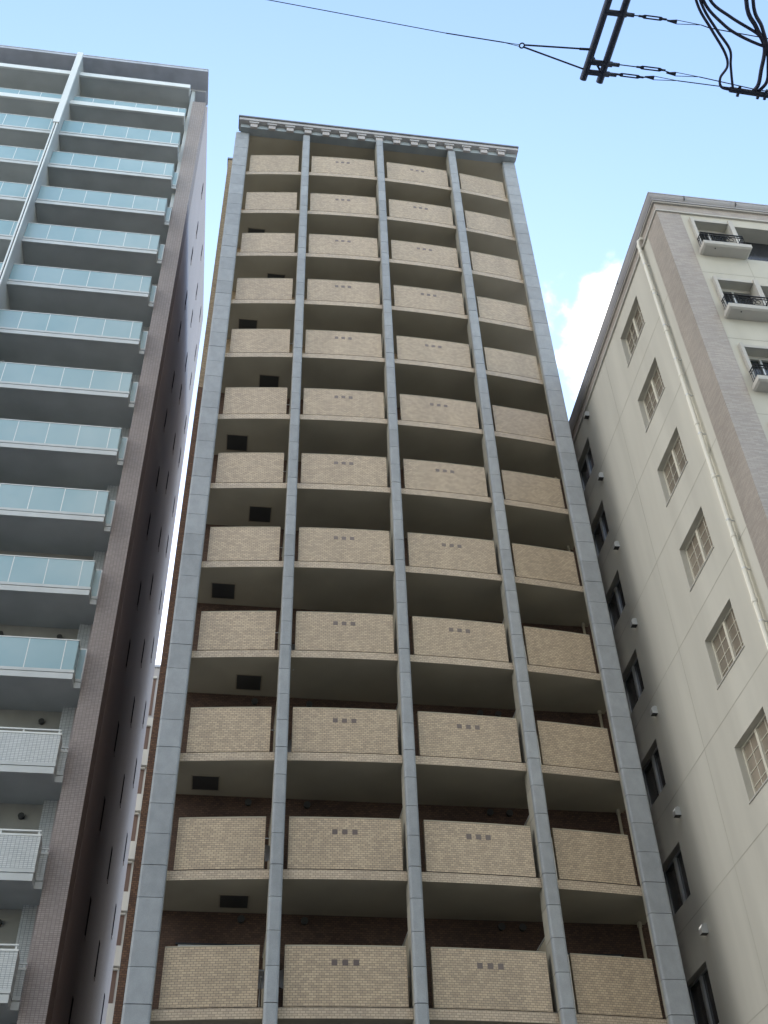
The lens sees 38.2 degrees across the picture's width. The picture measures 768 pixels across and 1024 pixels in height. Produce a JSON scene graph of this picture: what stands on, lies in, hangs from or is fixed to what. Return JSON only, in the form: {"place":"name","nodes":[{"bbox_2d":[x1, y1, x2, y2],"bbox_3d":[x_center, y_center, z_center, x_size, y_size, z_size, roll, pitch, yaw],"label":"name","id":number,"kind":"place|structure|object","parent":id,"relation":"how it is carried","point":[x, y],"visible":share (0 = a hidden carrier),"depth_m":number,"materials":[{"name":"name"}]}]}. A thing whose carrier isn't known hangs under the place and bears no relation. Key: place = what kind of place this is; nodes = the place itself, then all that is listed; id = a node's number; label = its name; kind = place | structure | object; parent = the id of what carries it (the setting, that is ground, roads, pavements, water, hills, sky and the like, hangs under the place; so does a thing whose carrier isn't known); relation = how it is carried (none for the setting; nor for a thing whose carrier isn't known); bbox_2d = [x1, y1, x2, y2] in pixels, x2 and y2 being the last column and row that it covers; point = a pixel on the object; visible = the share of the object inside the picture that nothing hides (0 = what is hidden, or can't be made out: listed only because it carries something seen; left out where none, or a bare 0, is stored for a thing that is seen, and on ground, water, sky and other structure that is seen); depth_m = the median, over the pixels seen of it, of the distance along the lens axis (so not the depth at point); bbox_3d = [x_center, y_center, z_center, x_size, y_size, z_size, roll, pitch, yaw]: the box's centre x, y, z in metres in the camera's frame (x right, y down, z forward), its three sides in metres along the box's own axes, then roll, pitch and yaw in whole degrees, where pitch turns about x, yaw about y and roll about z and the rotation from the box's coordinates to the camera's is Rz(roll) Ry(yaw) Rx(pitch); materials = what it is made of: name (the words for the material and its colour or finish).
{"place":"outdoors","nodes":[
{"label":"outdoors","id":0,"kind":"place"},
{"bbox_2d":[0,45,208,1023],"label":"apartment tower","id":1,"kind":"structure","parent":0,"point":[103,160],"depth_m":39.35,"materials":[{"name":"concrete"}]},
{"bbox_2d":[68,996,73,1023],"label":"slit window","id":2,"kind":"structure","parent":1,"relation":"in","point":[72,996],"depth_m":29.41,"materials":[{"name":"glass"}]},
{"bbox_2d":[84,897,90,940],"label":"slit window","id":3,"kind":"structure","parent":1,"relation":"in","point":[90,897],"depth_m":31.52,"materials":[{"name":"glass"}]},
{"bbox_2d":[94,940,99,980],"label":"slit window","id":4,"kind":"structure","parent":1,"relation":"in","point":[99,940],"depth_m":34.70,"materials":[{"name":"glass"}]},
{"bbox_2d":[99,797,104,835],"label":"slit window","id":5,"kind":"structure","parent":1,"relation":"in","point":[104,797],"depth_m":33.24,"materials":[{"name":"glass"}]},
{"bbox_2d":[100,993,104,1023],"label":"slit window","id":6,"kind":"structure","parent":1,"relation":"in","point":[104,993],"depth_m":37.50,"materials":[{"name":"glass"}]},
{"bbox_2d":[107,848,112,883],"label":"slit window","id":7,"kind":"structure","parent":1,"relation":"in","point":[112,848],"depth_m":36.35,"materials":[{"name":"glass"}]},
{"bbox_2d":[111,906,116,938],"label":"slit window","id":8,"kind":"structure","parent":1,"relation":"in","point":[116,906],"depth_m":39.08,"materials":[{"name":"glass"}]},
{"bbox_2d":[113,721,118,756],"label":"slit window","id":9,"kind":"structure","parent":1,"relation":"in","point":[118,721],"depth_m":35.60,"materials":[{"name":"glass"}]},
{"bbox_2d":[120,774,124,807],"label":"slit window","id":10,"kind":"structure","parent":1,"relation":"in","point":[124,774],"depth_m":38.73,"materials":[{"name":"glass"}]},
{"bbox_2d":[123,833,127,865],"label":"slit window","id":11,"kind":"structure","parent":1,"relation":"in","point":[127,833],"depth_m":41.46,"materials":[{"name":"glass"}]},
{"bbox_2d":[125,642,130,671],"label":"slit window","id":12,"kind":"structure","parent":1,"relation":"in","point":[129,642],"depth_m":37.20,"materials":[{"name":"glass"}]},
{"bbox_2d":[130,696,134,725],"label":"slit window","id":13,"kind":"structure","parent":1,"relation":"in","point":[134,696],"depth_m":40.40,"materials":[{"name":"glass"}]},
{"bbox_2d":[137,583,140,610],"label":"slit window","id":14,"kind":"structure","parent":1,"relation":"in","point":[140,583],"depth_m":39.57,"materials":[{"name":"glass"}]},
{"bbox_2d":[141,639,144,667],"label":"slit window","id":15,"kind":"structure","parent":1,"relation":"in","point":[144,639],"depth_m":42.74,"materials":[{"name":"glass"}]},
{"bbox_2d":[147,512,150,539],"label":"slit window","id":16,"kind":"structure","parent":1,"relation":"in","point":[150,512],"depth_m":41.35,"materials":[{"name":"glass"}]},
{"bbox_2d":[0,0,767,664],"label":"sky","id":17,"kind":"structure","parent":0,"point":[590,154],"materials":[{"name":"blue"}]},
{"bbox_2d":[112,115,694,1023],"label":"apartment tower","id":18,"kind":"structure","parent":0,"point":[442,809],"depth_m":29.12,"materials":[{"name":"brown tile"}]},
{"bbox_2d":[258,969,263,1006],"bbox_3d":[-2.561,9.773,22.832,0.310,0.696,0.310,-25,-48,23],"label":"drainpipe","id":19,"kind":"object","parent":18,"relation":"attached to","point":[260,980],"visible":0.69,"depth_m":22.93,"materials":[{"name":"metal"}]},
{"bbox_2d":[264,845,269,868],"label":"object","id":20,"kind":"object","parent":18,"relation":"attached to","point":[267,853],"visible":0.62,"depth_m":24.87,"materials":[{"name":"metal"}]},
{"bbox_2d":[279,969,283,988],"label":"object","id":21,"kind":"object","parent":18,"relation":"attached to","point":[281,974],"visible":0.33,"depth_m":23.02,"materials":[{"name":"metal"}]},
{"bbox_2d":[580,0,634,83],"bbox_3d":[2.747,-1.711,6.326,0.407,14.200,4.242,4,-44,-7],"label":"crossarm","id":22,"kind":"object","parent":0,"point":[605,63],"visible":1,"depth_m":11.63,"materials":[{"name":"metal"}]},
{"bbox_2d":[269,0,589,69],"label":"guy wire","id":23,"kind":"object","parent":22,"relation":"attached to","point":[586,49],"visible":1,"depth_m":11.63,"materials":[{"name":"metal"}]},
{"bbox_2d":[617,73,730,87],"bbox_3d":[3.108,-4.662,11.966,1.430,0.048,0.054,4,-44,-7],"label":"guy wire","id":24,"kind":"object","parent":22,"relation":"attached to","point":[637,76],"visible":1,"depth_m":11.93,"materials":[{"name":"metal"}]},
{"bbox_2d":[620,64,764,90],"bbox_3d":[14.558,-3.578,13.636,24.520,0.130,0.072,6,-44,-8],"label":"guy wire","id":25,"kind":"object","parent":22,"relation":"attached to","point":[659,70],"visible":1,"depth_m":11.89,"materials":[{"name":"metal"}]},
{"bbox_2d":[729,86,767,99],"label":"crossarm","id":26,"kind":"object","parent":25,"relation":"attached to","point":[740,90],"visible":1,"depth_m":12.07,"materials":[{"name":"metal"}]},
{"bbox_2d":[695,0,729,90],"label":"insulated cable","id":27,"kind":"object","parent":26,"relation":"attached to","point":[717,40],"visible":1,"depth_m":11.68,"materials":[{"name":"black rubber"}]},
{"bbox_2d":[699,0,733,87],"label":"insulated cable","id":28,"kind":"object","parent":26,"relation":"attached to","point":[720,36],"visible":1,"depth_m":11.64,"materials":[{"name":"black rubber"}]},
{"bbox_2d":[744,0,766,91],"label":"insulated cable","id":29,"kind":"object","parent":26,"relation":"attached to","point":[757,30],"visible":1,"depth_m":11.67,"materials":[{"name":"black rubber"}]},
{"bbox_2d":[751,0,767,92],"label":"insulated cable","id":30,"kind":"object","parent":26,"relation":"attached to","point":[761,25],"visible":1,"depth_m":11.61,"materials":[{"name":"black rubber"}]},
{"bbox_2d":[635,15,767,38],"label":"guy wire","id":31,"kind":"object","parent":22,"relation":"attached to","point":[661,19],"visible":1,"depth_m":11.49,"materials":[{"name":"metal"}]},
{"bbox_2d":[702,0,762,47],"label":"insulated cable","id":32,"kind":"object","parent":31,"relation":"attached to","point":[718,19],"visible":1,"depth_m":11.56,"materials":[{"name":"black rubber"}]},
{"bbox_2d":[709,0,759,38],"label":"insulated cable","id":33,"kind":"object","parent":31,"relation":"attached to","point":[719,9],"visible":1,"depth_m":11.48,"materials":[{"name":"black rubber"}]},
{"bbox_2d":[569,192,767,1023],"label":"apartment house","id":34,"kind":"structure","parent":0,"point":[668,422],"depth_m":28.45,"materials":[{"name":"beige paint"}]},
{"bbox_2d":[580,445,593,489],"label":"window","id":35,"kind":"structure","parent":34,"relation":"in","point":[588,464],"depth_m":38.10,"materials":[{"name":"glass"}]},
{"bbox_2d":[593,508,608,556],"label":"window","id":36,"kind":"structure","parent":34,"relation":"in","point":[600,533],"depth_m":36.08,"materials":[{"name":"glass"}]},
{"bbox_2d":[608,577,625,629],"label":"window","id":37,"kind":"structure","parent":34,"relation":"in","point":[616,604],"depth_m":34.05,"materials":[{"name":"glass"}]},
{"bbox_2d":[624,657,643,713],"bbox_3d":[7.254,4.970,31.745,0.080,1.356,1.666,4,-44,-7],"label":"window","id":38,"kind":"structure","parent":34,"relation":"in","point":[634,686],"depth_m":32.01,"materials":[{"name":"glass"}]},
{"bbox_2d":[626,303,644,366],"bbox_3d":[7.685,-5.521,33.879,0.245,1.388,1.720,4,-44,-7],"label":"window","id":39,"kind":"structure","parent":34,"relation":"in","point":[637,324],"depth_m":34.14,"materials":[{"name":"glass"}]},
{"bbox_2d":[643,365,664,432],"bbox_3d":[7.765,-3.371,31.861,0.245,1.388,1.720,4,-44,-7],"label":"window","id":40,"kind":"structure","parent":34,"relation":"in","point":[656,387],"depth_m":32.10,"materials":[{"name":"glass"}]},
{"bbox_2d":[643,747,665,808],"bbox_3d":[7.334,7.120,29.727,0.080,1.356,1.666,4,-44,-7],"label":"window","id":41,"kind":"structure","parent":34,"relation":"in","point":[653,773],"depth_m":29.97,"materials":[{"name":"glass"}]},
{"bbox_2d":[663,435,687,506],"bbox_3d":[7.846,-1.222,29.842,0.245,1.388,1.720,4,-44,-7],"label":"window","id":42,"kind":"structure","parent":34,"relation":"in","point":[676,463],"depth_m":30.07,"materials":[{"name":"glass"}]},
{"bbox_2d":[664,849,689,915],"bbox_3d":[7.415,9.269,27.708,0.080,1.356,1.666,4,-44,-7],"label":"window","id":43,"kind":"structure","parent":34,"relation":"in","point":[678,889],"depth_m":27.93,"materials":[{"name":"glass"}]},
{"bbox_2d":[685,514,713,591],"bbox_3d":[7.926,0.928,27.824,0.245,1.388,1.720,4,-44,-7],"label":"window","id":44,"kind":"structure","parent":34,"relation":"in","point":[699,548],"depth_m":28.04,"materials":[{"name":"glass"}]},
{"bbox_2d":[688,967,718,1023],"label":"window","id":45,"kind":"structure","parent":34,"relation":"in","point":[700,991],"depth_m":25.92,"materials":[{"name":"glass"}]},
{"bbox_2d":[711,606,744,689],"bbox_3d":[8.006,3.078,25.806,0.245,1.388,1.720,4,-44,-7],"label":"window","id":46,"kind":"structure","parent":34,"relation":"in","point":[727,643],"depth_m":26.00,"materials":[{"name":"glass"}]},
{"bbox_2d":[689,217,767,260],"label":"window","id":47,"kind":"structure","parent":34,"relation":"in","point":[759,252],"depth_m":32.37,"materials":[{"name":"white glass"}]},
{"bbox_2d":[712,275,767,310],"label":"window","id":48,"kind":"structure","parent":34,"relation":"in","point":[755,283],"depth_m":30.31,"materials":[{"name":"white glass"}]},
{"bbox_2d":[738,342,767,381],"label":"window","id":49,"kind":"structure","parent":34,"relation":"in","point":[749,361],"depth_m":28.29,"materials":[{"name":"white glass"}]},
{"bbox_2d":[741,714,767,803],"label":"window","id":50,"kind":"structure","parent":34,"relation":"in","point":[755,749],"depth_m":24.08,"materials":[{"name":"glass"}]},
{"bbox_3d":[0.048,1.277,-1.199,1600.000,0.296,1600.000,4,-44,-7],"label":"ground","id":51,"kind":"structure","parent":0,"visible":0},
{"bbox_2d":[105,665,159,1023],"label":"apartment house","id":52,"kind":"structure","parent":51,"relation":"on","point":[119,947],"depth_m":61.82,"materials":[{"name":"white concrete"}]},
{"bbox_2d":[149,676,156,715],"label":"window","id":53,"kind":"structure","parent":52,"relation":"in","point":[154,677],"depth_m":69.68,"materials":[{"name":"grey glass"}]}
]}

